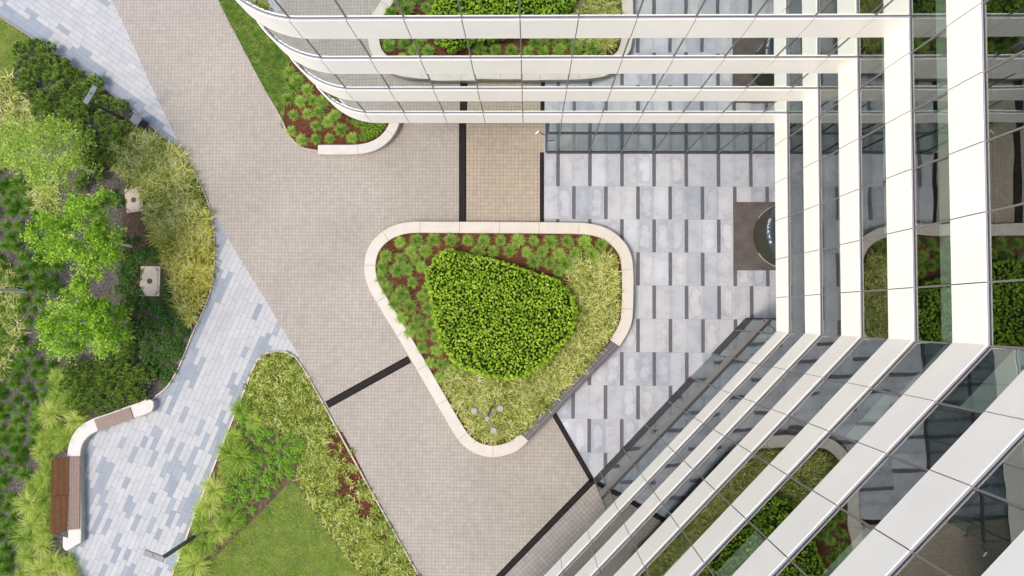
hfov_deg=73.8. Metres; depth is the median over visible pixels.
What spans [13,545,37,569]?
fountain grass
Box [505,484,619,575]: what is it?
plaza paving
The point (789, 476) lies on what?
window
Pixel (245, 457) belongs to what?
fountain grass
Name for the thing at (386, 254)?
grass tuft
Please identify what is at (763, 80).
window
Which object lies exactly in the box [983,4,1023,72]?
window
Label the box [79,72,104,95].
pine shrub
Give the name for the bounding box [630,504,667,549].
window
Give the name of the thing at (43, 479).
fountain grass
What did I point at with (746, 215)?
entrance mat
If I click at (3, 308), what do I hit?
grass tuft
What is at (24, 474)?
grass tuft
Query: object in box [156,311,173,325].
shrub
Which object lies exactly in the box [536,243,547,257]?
grass tuft
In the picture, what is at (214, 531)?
fountain grass
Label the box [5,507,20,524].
grass tuft
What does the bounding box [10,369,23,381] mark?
grass tuft
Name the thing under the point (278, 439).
leafy plant
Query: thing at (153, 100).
path
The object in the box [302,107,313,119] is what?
grass tuft
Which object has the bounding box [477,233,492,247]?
grass tuft
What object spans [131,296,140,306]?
shrub
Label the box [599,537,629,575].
window
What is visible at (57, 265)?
grass tuft
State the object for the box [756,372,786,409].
window
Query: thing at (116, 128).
pine shrub
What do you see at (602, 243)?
grass tuft
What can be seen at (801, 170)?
window
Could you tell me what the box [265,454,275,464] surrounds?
leafy plant
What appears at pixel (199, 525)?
fountain grass
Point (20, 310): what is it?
grass tuft
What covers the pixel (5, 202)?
grass tuft
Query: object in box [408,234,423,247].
grass tuft
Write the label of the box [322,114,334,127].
grass tuft
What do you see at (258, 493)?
leafy plant
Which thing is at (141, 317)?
shrub
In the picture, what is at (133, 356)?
shrub
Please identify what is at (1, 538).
grass tuft
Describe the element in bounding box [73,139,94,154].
pine shrub
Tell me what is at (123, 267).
shrub
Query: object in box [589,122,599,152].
lobby window
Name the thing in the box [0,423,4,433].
grass tuft
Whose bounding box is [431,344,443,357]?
grass tuft
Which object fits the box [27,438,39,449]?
grass tuft
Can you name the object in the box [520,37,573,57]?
window
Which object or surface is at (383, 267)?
grass tuft
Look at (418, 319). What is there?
grass tuft
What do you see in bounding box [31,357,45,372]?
grass tuft
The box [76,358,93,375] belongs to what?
pine shrub
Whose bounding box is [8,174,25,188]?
grass tuft
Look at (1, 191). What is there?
grass tuft
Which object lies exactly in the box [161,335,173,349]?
shrub
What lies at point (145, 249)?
shrub
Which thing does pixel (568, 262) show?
grass tuft
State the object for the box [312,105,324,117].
grass tuft
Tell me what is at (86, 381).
pine shrub
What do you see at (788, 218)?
window
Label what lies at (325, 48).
window
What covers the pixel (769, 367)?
window
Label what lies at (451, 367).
grass tuft
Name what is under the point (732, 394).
window
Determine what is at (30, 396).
grass tuft
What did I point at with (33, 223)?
grass tuft
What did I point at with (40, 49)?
pine shrub
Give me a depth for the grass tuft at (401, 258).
41.40 m
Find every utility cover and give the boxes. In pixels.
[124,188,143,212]
[140,266,160,295]
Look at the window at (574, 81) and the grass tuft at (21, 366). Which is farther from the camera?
the grass tuft at (21, 366)
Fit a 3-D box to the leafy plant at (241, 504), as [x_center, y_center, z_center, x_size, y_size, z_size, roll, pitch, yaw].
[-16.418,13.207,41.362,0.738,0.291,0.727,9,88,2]
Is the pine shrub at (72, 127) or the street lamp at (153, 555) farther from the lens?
the pine shrub at (72, 127)
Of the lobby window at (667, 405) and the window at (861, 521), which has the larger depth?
the lobby window at (667, 405)
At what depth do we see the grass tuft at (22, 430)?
41.89 m
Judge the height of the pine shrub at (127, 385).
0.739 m
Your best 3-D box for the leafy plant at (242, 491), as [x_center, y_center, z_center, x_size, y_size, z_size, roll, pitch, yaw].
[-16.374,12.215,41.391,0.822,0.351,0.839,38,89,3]
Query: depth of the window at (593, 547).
32.86 m
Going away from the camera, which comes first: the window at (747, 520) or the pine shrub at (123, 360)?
the window at (747, 520)
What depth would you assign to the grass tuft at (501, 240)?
41.26 m
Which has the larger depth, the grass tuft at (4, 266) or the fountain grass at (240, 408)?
the grass tuft at (4, 266)
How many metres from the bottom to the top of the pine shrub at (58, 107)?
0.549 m
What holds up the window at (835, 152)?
in the office building
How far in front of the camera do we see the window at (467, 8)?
22.39 m
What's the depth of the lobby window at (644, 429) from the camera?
40.14 m
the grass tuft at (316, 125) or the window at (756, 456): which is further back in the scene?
the grass tuft at (316, 125)
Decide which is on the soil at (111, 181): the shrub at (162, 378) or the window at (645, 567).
the shrub at (162, 378)
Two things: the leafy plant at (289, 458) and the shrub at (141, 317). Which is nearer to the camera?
the leafy plant at (289, 458)
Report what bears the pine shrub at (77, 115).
on the soil at (111, 181)
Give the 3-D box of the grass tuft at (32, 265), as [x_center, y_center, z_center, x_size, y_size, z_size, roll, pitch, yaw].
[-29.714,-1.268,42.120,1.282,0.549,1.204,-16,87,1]
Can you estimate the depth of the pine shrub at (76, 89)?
42.34 m
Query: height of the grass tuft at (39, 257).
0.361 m
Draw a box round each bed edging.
[0,16,215,395]
[171,351,418,575]
[217,0,316,151]
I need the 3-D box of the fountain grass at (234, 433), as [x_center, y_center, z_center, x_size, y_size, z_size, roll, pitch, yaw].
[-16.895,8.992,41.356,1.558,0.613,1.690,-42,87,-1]
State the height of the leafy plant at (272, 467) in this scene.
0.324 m
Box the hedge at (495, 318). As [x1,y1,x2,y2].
[424,248,578,380]
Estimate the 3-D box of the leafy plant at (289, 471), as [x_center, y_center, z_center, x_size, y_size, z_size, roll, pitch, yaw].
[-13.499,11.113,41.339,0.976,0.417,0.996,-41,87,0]
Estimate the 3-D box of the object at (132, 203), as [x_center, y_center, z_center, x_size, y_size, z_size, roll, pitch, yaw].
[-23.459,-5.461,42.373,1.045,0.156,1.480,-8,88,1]
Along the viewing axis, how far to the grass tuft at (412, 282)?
41.33 m
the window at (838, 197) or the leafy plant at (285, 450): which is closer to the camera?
the window at (838, 197)
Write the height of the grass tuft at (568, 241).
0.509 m
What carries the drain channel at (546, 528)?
on the plaza paving at (302, 228)
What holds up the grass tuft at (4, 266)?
on the soil at (111, 181)
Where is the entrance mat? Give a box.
[733,202,775,269]
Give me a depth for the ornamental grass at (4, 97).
42.71 m
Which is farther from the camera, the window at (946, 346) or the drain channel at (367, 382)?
the drain channel at (367, 382)
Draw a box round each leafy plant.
[220,481,234,494]
[222,495,235,507]
[223,489,239,503]
[228,473,242,487]
[233,500,244,512]
[235,414,248,427]
[235,484,246,495]
[236,499,245,510]
[238,512,250,526]
[239,479,250,489]
[239,492,252,502]
[242,467,259,481]
[243,428,253,437]
[245,459,257,470]
[246,502,256,515]
[250,433,264,447]
[250,466,259,477]
[251,486,264,501]
[252,479,260,489]
[253,426,262,435]
[254,450,267,463]
[254,458,262,466]
[257,471,273,486]
[258,427,269,440]
[260,471,275,487]
[262,487,273,498]
[264,428,274,440]
[265,441,276,453]
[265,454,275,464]
[265,463,276,474]
[271,479,280,489]
[273,455,287,470]
[274,441,283,450]
[275,435,282,443]
[275,468,284,478]
[282,447,289,454]
[282,454,296,467]
[283,431,294,441]
[283,465,297,479]
[287,441,300,457]
[295,443,306,456]
[297,437,307,446]
[297,457,304,465]
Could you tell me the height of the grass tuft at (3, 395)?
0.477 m
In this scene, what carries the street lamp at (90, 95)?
on the soil at (111, 181)
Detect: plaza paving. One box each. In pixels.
[112,0,588,575]
[466,123,543,221]
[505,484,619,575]
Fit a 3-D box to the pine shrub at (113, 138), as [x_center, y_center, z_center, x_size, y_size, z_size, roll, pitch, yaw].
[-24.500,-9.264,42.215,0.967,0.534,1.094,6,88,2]
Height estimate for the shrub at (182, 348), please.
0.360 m
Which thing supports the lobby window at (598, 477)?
in the office building
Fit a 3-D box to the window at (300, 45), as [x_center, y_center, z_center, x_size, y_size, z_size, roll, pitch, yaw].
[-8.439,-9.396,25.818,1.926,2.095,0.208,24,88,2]
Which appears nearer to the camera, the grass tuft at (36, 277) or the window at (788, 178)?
the window at (788, 178)
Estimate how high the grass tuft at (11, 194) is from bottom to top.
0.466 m
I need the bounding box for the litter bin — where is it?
[130,114,147,128]
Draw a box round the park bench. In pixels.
[50,398,156,550]
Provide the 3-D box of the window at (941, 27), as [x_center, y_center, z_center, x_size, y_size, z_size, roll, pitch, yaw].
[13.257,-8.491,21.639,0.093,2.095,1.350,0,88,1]
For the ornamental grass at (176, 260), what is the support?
on the soil at (111, 181)
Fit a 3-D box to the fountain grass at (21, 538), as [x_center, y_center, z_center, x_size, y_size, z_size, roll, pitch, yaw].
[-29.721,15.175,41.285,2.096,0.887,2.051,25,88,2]
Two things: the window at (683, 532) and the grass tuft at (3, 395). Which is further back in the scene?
the grass tuft at (3, 395)
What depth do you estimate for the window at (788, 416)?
25.79 m
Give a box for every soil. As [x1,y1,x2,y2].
[0,18,213,575]
[0,19,28,82]
[120,187,170,315]
[173,352,416,575]
[283,61,388,150]
[321,428,388,550]
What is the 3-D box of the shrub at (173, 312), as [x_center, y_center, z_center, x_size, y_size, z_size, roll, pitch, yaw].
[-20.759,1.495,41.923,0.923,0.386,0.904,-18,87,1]
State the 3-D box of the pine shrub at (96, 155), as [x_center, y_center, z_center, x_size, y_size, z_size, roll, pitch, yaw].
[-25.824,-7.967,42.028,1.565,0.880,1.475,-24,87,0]
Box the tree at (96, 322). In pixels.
[34,274,135,364]
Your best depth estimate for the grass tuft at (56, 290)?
42.12 m
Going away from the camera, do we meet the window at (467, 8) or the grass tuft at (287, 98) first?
the window at (467, 8)
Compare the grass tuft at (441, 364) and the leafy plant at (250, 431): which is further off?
the leafy plant at (250, 431)
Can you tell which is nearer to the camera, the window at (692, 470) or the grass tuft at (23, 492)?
the window at (692, 470)
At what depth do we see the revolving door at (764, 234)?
39.82 m
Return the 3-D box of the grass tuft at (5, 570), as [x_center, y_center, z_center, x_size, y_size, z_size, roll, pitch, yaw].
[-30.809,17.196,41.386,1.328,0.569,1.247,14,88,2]
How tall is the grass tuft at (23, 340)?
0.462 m
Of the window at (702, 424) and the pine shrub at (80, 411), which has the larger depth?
the pine shrub at (80, 411)
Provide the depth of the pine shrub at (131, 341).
41.73 m
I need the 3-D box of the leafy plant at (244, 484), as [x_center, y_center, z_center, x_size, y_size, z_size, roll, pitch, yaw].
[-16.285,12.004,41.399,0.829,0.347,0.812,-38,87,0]
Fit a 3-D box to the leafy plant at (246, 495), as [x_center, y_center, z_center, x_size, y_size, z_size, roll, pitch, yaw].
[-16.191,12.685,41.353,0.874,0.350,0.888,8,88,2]
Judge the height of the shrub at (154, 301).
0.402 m
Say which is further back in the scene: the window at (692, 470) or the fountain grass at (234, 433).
the fountain grass at (234, 433)
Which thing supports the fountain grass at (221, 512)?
on the soil at (260, 506)
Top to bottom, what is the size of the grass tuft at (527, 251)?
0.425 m
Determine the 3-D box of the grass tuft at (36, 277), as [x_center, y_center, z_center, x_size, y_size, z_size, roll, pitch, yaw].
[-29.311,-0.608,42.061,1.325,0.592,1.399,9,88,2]
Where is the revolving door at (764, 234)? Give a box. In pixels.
[753,205,776,266]
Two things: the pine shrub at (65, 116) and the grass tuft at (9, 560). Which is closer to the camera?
the grass tuft at (9, 560)
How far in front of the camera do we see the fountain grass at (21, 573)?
41.46 m
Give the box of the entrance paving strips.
[556,123,769,494]
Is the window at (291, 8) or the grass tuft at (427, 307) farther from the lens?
the grass tuft at (427, 307)
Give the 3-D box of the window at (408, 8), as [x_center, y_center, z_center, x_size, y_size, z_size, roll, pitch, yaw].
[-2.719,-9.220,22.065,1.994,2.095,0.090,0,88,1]
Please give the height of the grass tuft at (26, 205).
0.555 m
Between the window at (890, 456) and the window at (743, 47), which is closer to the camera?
the window at (890, 456)
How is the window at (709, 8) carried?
in the office building
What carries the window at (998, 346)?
in the office building
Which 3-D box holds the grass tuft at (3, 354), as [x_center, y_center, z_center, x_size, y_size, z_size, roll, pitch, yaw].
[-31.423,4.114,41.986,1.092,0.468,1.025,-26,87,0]
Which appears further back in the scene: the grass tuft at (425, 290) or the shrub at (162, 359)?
the shrub at (162, 359)
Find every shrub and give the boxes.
[10,39,27,55]
[10,71,27,86]
[11,53,33,74]
[16,81,36,100]
[20,65,41,85]
[23,36,40,53]
[27,55,42,73]
[30,89,45,104]
[30,102,45,117]
[33,87,58,109]
[34,39,56,60]
[36,105,56,124]
[38,53,61,76]
[41,70,52,86]
[48,57,74,79]
[48,117,65,137]
[49,84,70,100]
[50,68,75,92]
[53,98,68,112]
[57,108,73,123]
[57,376,75,393]
[59,87,78,106]
[61,122,78,136]
[61,357,83,380]
[64,95,92,118]
[64,398,78,411]
[65,372,89,394]
[66,383,86,405]
[67,68,85,84]
[69,81,86,97]
[69,397,90,417]
[71,175,89,193]
[72,108,93,125]
[72,123,98,147]
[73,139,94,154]
[74,153,89,171]
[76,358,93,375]
[78,163,94,181]
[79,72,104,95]
[79,390,101,412]
[80,367,98,389]
[81,87,103,108]
[82,147,106,169]
[85,382,107,399]
[91,164,105,182]
[91,350,113,371]
[91,395,111,416]
[92,109,112,126]
[92,367,105,380]
[94,138,109,153]
[95,370,115,392]
[98,94,116,112]
[98,125,113,140]
[101,149,117,166]
[103,392,124,410]
[106,358,120,372]
[106,378,123,397]
[109,116,132,135]
[109,188,119,201]
[109,361,136,384]
[110,131,123,145]
[111,98,130,114]
[112,282,126,294]
[112,300,126,311]
[112,384,136,406]
[114,266,127,281]
[115,194,126,208]
[115,340,127,350]
[115,353,135,368]
[116,261,128,271]
[116,373,138,393]
[117,273,133,285]
[118,233,132,249]
[120,289,132,302]
[121,300,135,315]
[121,314,132,324]
[122,247,135,261]
[122,333,135,345]
[122,342,135,356]
[123,279,135,288]
[123,362,147,384]
[124,321,137,336]
[124,383,148,403]
[125,284,139,297]
[126,298,138,314]
[126,347,139,359]
[128,256,135,265]
[128,263,141,280]
[128,302,139,316]
[128,319,143,332]
[129,266,143,280]
[130,236,140,245]
[130,286,145,299]
[130,331,144,342]
[130,344,139,352]
[131,247,142,259]
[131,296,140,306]
[132,322,148,337]
[133,251,147,265]
[135,364,156,385]
[136,335,151,346]
[137,297,151,310]
[137,313,145,322]
[138,349,154,363]
[140,244,149,254]
[141,347,156,360]
[143,245,161,261]
[143,343,152,351]
[144,326,160,339]
[144,354,158,369]
[148,296,160,309]
[149,256,160,265]
[149,333,164,350]
[150,364,163,374]
[151,304,167,317]
[154,298,166,309]
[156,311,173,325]
[156,371,172,386]
[158,354,166,365]
[159,284,171,298]
[160,277,171,287]
[160,287,173,301]
[160,367,169,378]
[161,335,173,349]
[162,322,174,330]
[162,329,174,337]
[162,347,171,358]
[163,355,172,363]
[165,363,178,375]
[166,307,178,316]
[166,339,182,353]
[168,346,183,362]
[170,313,185,327]
[170,336,183,348]
[173,317,187,330]
[173,327,188,339]
[176,344,186,353]
[184,325,191,334]
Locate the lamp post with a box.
[471,404,503,433]
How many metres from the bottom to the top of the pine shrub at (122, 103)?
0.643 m
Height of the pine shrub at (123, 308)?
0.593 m
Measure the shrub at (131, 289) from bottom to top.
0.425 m
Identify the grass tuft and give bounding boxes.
[0,174,11,191]
[0,186,8,196]
[0,196,9,205]
[0,219,10,231]
[0,240,9,252]
[0,256,13,271]
[0,303,11,314]
[0,326,9,338]
[0,348,9,359]
[0,368,11,380]
[0,388,9,402]
[0,402,5,413]
[0,413,9,422]
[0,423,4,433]
[0,431,11,448]
[0,455,11,469]
[0,473,11,490]
[0,499,11,513]
[0,520,14,535]
[0,531,4,543]
[0,542,12,557]
[0,554,5,565]
[0,562,13,575]
[1,336,17,348]
[2,205,16,218]
[2,229,17,242]
[2,550,17,564]
[3,316,16,327]
[3,404,15,413]
[3,424,15,435]
[4,275,17,285]
[4,376,19,391]
[5,187,19,199]
[5,492,16,503]
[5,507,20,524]
[5,530,15,543]
[6,444,22,454]
[7,197,23,211]
[7,239,23,253]
[7,296,18,304]
[7,358,18,369]
[7,466,17,476]
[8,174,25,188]
[8,413,25,428]
[8,433,25,446]
[9,452,27,467]
[10,219,24,231]
[10,304,25,318]
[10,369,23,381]
[10,392,22,406]
[11,500,23,511]
[11,521,21,532]
[12,181,31,197]
[13,265,23,275]
[13,359,30,372]
[13,466,33,482]
[14,273,28,283]
[14,332,29,349]
[14,425,28,435]
[15,402,28,415]
[16,229,26,239]
[16,293,32,307]
[16,351,24,360]
[17,250,31,264]
[17,445,30,457]
[18,209,27,218]
[18,382,32,396]
[19,489,29,497]
[21,195,38,210]
[21,281,35,294]
[21,317,32,326]
[21,346,35,361]
[22,259,39,275]
[24,389,37,403]
[25,239,38,251]
[26,305,36,315]
[27,219,39,229]
[27,423,44,437]
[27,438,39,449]
[28,268,44,286]
[28,367,39,379]
[28,400,40,414]
[28,414,36,424]
[30,206,39,219]
[31,293,46,306]
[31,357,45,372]
[32,312,42,329]
[32,340,42,351]
[33,253,43,262]
[34,379,43,389]
[35,257,51,273]
[35,279,50,294]
[35,412,45,424]
[36,368,49,380]
[37,305,52,318]
[38,388,46,401]
[41,380,56,394]
[45,273,62,286]
[45,360,57,372]
[49,260,66,273]
[50,282,64,295]
[282,65,296,79]
[282,92,295,105]
[284,79,303,94]
[285,126,297,137]
[287,110,300,121]
[289,70,305,85]
[293,94,308,106]
[295,134,309,146]
[300,82,312,97]
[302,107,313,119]
[308,95,318,106]
[309,120,321,130]
[309,133,320,146]
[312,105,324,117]
[316,94,330,109]
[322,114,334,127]
[324,132,336,143]
[330,108,340,122]
[332,122,349,137]
[346,131,356,142]
[373,271,387,285]
[375,259,390,274]
[379,248,394,261]
[379,281,393,297]
[388,295,402,312]
[389,261,407,277]
[392,284,411,301]
[392,311,408,324]
[394,235,407,249]
[395,252,407,264]
[402,263,413,275]
[402,297,420,314]
[402,325,417,340]
[405,243,417,257]
[407,276,418,289]
[407,320,419,332]
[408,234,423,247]
[410,254,420,264]
[411,312,424,325]
[415,260,428,273]
[415,327,429,340]
[415,342,428,353]
[416,243,433,259]
[416,291,426,301]
[420,284,428,297]
[421,301,435,315]
[424,316,434,329]
[425,356,434,367]
[426,232,440,247]
[430,329,437,342]
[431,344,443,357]
[434,371,446,383]
[435,357,449,372]
[444,232,459,247]
[448,363,459,374]
[461,234,473,245]
[470,243,486,255]
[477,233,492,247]
[487,245,499,258]
[494,234,507,245]
[502,244,515,257]
[511,232,525,247]
[521,246,533,259]
[525,253,543,269]
[526,235,539,246]
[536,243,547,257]
[543,235,559,249]
[543,256,555,268]
[551,248,566,260]
[552,266,563,276]
[556,255,576,271]
[561,233,575,249]
[570,245,581,262]
[577,234,591,249]
[584,245,599,260]
[594,238,608,249]
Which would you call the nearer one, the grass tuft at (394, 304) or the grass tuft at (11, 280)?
the grass tuft at (394, 304)
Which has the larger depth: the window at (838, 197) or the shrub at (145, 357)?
the shrub at (145, 357)
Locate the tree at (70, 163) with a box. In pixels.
[0,110,103,205]
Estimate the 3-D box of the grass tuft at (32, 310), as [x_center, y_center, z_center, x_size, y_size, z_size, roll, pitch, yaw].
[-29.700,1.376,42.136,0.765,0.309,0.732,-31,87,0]
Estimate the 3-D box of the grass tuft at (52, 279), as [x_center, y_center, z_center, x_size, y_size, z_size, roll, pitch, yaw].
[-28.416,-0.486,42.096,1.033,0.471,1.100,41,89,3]
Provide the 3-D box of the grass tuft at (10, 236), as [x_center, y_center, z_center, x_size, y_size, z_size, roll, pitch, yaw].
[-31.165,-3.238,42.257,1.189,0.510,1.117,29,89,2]
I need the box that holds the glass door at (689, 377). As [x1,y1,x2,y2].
[689,377,721,389]
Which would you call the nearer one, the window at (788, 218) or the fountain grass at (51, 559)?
the window at (788, 218)
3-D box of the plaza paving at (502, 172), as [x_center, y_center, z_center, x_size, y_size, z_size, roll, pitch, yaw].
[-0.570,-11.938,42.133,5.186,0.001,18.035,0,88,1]
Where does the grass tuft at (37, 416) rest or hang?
on the soil at (111, 181)
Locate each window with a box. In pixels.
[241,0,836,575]
[263,25,319,57]
[274,0,344,17]
[305,38,368,57]
[334,0,402,18]
[334,74,388,88]
[358,38,419,57]
[380,74,432,88]
[396,0,460,17]
[411,37,469,57]
[426,73,476,88]
[457,0,518,17]
[466,38,519,57]
[474,74,520,88]
[519,0,579,17]
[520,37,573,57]
[521,73,567,88]
[556,122,561,152]
[563,542,590,575]
[566,73,615,88]
[571,37,628,57]
[578,0,641,17]
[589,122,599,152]
[591,513,618,554]
[593,472,606,509]
[597,483,615,508]
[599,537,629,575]
[600,449,625,502]
[611,73,662,88]
[619,483,646,523]
[621,123,638,152]
[622,37,682,57]
[622,425,648,474]
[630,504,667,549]
[636,0,703,17]
[644,401,671,445]
[644,530,690,575]
[647,454,674,492]
[653,123,676,152]
[655,73,710,88]
[662,470,692,515]
[667,378,694,417]
[673,37,737,57]
[675,424,702,460]
[680,492,715,546]
[686,123,714,152]
[693,438,723,480]
[695,0,766,16]
[700,73,758,88]
[703,395,730,429]
[704,521,764,575]
[711,330,747,361]
[716,455,750,505]
[718,122,753,152]
[722,101,774,112]
[724,38,792,57]
[724,405,754,444]
[731,365,758,398]
[734,319,774,333]
[745,73,807,88]
[746,477,787,539]
[751,135,774,152]
[751,417,786,464]
[754,0,828,16]
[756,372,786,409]
[759,333,789,368]
[773,560,787,575]
[775,37,848,57]
[787,335,820,375]
[787,379,822,424]
[787,433,828,491]
[788,140,802,177]
[788,178,803,216]
[788,218,803,256]
[788,508,870,575]
[789,258,805,296]
[789,298,804,333]
[814,0,890,16]
[819,91,837,116]
[819,117,838,160]
[819,153,839,204]
[820,199,840,249]
[820,247,841,294]
[821,295,840,336]
[823,338,861,384]
[826,37,882,57]
[828,390,898,443]
[837,456,886,529]
[858,37,884,89]
[859,74,886,139]
[859,128,886,189]
[860,182,886,240]
[861,242,888,291]
[861,293,887,339]
[870,342,949,396]
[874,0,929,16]
[887,404,936,471]
[890,554,911,575]
[910,0,946,53]
[911,32,947,111]
[911,489,972,575]
[912,95,949,169]
[913,159,951,228]
[914,223,952,287]
[915,287,951,343]
[936,347,1023,414]
[972,434,1023,509]
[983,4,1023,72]
[984,73,1023,141]
[986,143,1023,212]
[987,213,1023,282]
[989,284,1023,348]
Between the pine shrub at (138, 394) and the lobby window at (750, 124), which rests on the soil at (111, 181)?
the pine shrub at (138, 394)
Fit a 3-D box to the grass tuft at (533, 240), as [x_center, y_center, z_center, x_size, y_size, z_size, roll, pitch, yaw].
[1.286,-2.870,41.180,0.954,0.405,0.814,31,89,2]
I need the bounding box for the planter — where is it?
[364,221,633,456]
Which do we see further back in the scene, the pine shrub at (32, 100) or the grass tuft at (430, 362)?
the pine shrub at (32, 100)
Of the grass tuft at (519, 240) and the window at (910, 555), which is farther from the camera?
the grass tuft at (519, 240)
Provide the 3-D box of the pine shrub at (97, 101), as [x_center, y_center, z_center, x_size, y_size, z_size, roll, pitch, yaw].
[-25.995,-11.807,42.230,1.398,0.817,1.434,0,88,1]
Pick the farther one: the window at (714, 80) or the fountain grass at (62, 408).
the fountain grass at (62, 408)
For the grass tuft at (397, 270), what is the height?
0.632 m
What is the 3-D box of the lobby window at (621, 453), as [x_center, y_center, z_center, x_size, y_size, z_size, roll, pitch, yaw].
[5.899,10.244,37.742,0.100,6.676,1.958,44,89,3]
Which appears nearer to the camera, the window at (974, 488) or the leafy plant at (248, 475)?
the window at (974, 488)
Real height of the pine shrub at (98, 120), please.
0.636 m
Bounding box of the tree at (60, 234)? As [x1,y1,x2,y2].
[19,184,132,283]
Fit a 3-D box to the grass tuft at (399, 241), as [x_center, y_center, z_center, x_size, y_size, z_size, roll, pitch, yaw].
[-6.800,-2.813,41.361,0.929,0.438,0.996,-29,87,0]
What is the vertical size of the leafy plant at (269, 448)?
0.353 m
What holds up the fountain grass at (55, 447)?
on the soil at (111, 181)
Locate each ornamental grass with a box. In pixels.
[0,68,43,176]
[0,260,27,382]
[21,175,61,218]
[106,123,218,240]
[145,203,220,329]
[440,248,625,446]
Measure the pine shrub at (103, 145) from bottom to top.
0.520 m
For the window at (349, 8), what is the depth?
22.46 m
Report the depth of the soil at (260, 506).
41.51 m
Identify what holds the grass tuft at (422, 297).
on the planter
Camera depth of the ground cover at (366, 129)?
42.06 m
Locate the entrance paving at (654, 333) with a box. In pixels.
[544,123,776,493]
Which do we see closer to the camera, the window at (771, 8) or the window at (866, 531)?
the window at (866, 531)
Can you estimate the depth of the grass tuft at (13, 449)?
41.83 m
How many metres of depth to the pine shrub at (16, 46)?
42.61 m
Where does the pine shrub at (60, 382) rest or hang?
on the soil at (111, 181)
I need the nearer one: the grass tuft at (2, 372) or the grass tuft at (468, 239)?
the grass tuft at (468, 239)
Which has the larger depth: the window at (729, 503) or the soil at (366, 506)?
the soil at (366, 506)
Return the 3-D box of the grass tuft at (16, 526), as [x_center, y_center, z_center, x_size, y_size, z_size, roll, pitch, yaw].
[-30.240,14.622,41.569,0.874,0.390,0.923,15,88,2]
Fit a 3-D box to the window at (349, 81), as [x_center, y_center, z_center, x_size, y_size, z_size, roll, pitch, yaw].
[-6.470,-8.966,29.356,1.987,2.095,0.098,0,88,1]
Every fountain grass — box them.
[7,524,35,550]
[11,484,49,519]
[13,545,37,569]
[15,564,30,575]
[16,510,47,538]
[21,552,57,575]
[23,476,41,494]
[26,502,49,524]
[28,442,51,463]
[28,467,50,491]
[28,485,59,514]
[28,535,57,557]
[30,518,57,545]
[32,395,69,430]
[33,427,57,446]
[35,455,58,474]
[36,543,65,574]
[44,415,65,436]
[45,364,69,389]
[46,385,66,405]
[47,436,65,456]
[53,427,76,448]
[54,563,84,575]
[55,371,80,393]
[55,383,85,410]
[55,551,79,575]
[58,403,75,415]
[60,408,92,435]
[169,559,188,575]
[174,544,213,575]
[176,537,200,565]
[187,514,210,537]
[190,501,211,522]
[191,530,220,558]
[195,491,224,520]
[197,472,234,505]
[202,516,237,545]
[211,506,229,526]
[213,437,243,470]
[214,503,247,535]
[216,461,235,478]
[221,437,258,478]
[223,425,244,447]
[226,395,253,422]
[245,410,264,434]
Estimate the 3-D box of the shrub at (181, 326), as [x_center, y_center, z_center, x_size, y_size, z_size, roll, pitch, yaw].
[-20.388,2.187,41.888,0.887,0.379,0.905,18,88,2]
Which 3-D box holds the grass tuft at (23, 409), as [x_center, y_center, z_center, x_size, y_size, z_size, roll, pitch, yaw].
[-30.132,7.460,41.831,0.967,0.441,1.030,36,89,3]
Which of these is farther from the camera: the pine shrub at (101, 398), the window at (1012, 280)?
the pine shrub at (101, 398)
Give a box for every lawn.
[0,17,25,78]
[202,483,360,575]
[220,0,289,126]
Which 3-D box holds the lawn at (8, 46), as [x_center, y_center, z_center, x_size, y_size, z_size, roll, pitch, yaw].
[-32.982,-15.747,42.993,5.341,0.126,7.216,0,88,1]
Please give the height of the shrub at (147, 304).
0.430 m
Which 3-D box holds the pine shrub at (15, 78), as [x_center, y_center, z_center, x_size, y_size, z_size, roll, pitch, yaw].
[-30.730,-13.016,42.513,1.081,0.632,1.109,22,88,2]
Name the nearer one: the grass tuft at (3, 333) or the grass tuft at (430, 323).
the grass tuft at (430, 323)
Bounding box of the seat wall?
[318,123,400,155]
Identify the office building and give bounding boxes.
[236,0,1023,575]
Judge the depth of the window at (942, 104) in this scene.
21.01 m
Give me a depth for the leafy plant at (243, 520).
41.31 m
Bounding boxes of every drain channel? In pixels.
[325,356,410,407]
[459,123,465,221]
[496,479,594,575]
[540,152,543,221]
[553,413,593,482]
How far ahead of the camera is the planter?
41.30 m
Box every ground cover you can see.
[239,350,422,575]
[347,118,387,141]
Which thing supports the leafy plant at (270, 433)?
on the soil at (260, 506)
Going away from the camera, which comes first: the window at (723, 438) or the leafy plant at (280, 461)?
the window at (723, 438)
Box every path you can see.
[0,0,183,154]
[67,210,389,575]
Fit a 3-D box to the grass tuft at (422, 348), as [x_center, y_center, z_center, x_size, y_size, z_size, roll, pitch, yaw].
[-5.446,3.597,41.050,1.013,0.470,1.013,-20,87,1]
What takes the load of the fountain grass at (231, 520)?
on the soil at (260, 506)
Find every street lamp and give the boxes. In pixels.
[83,85,129,123]
[143,533,197,562]
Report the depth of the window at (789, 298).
33.05 m
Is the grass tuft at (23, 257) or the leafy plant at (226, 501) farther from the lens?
the grass tuft at (23, 257)
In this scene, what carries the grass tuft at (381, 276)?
on the planter
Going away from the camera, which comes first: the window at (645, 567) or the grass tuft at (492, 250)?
the window at (645, 567)

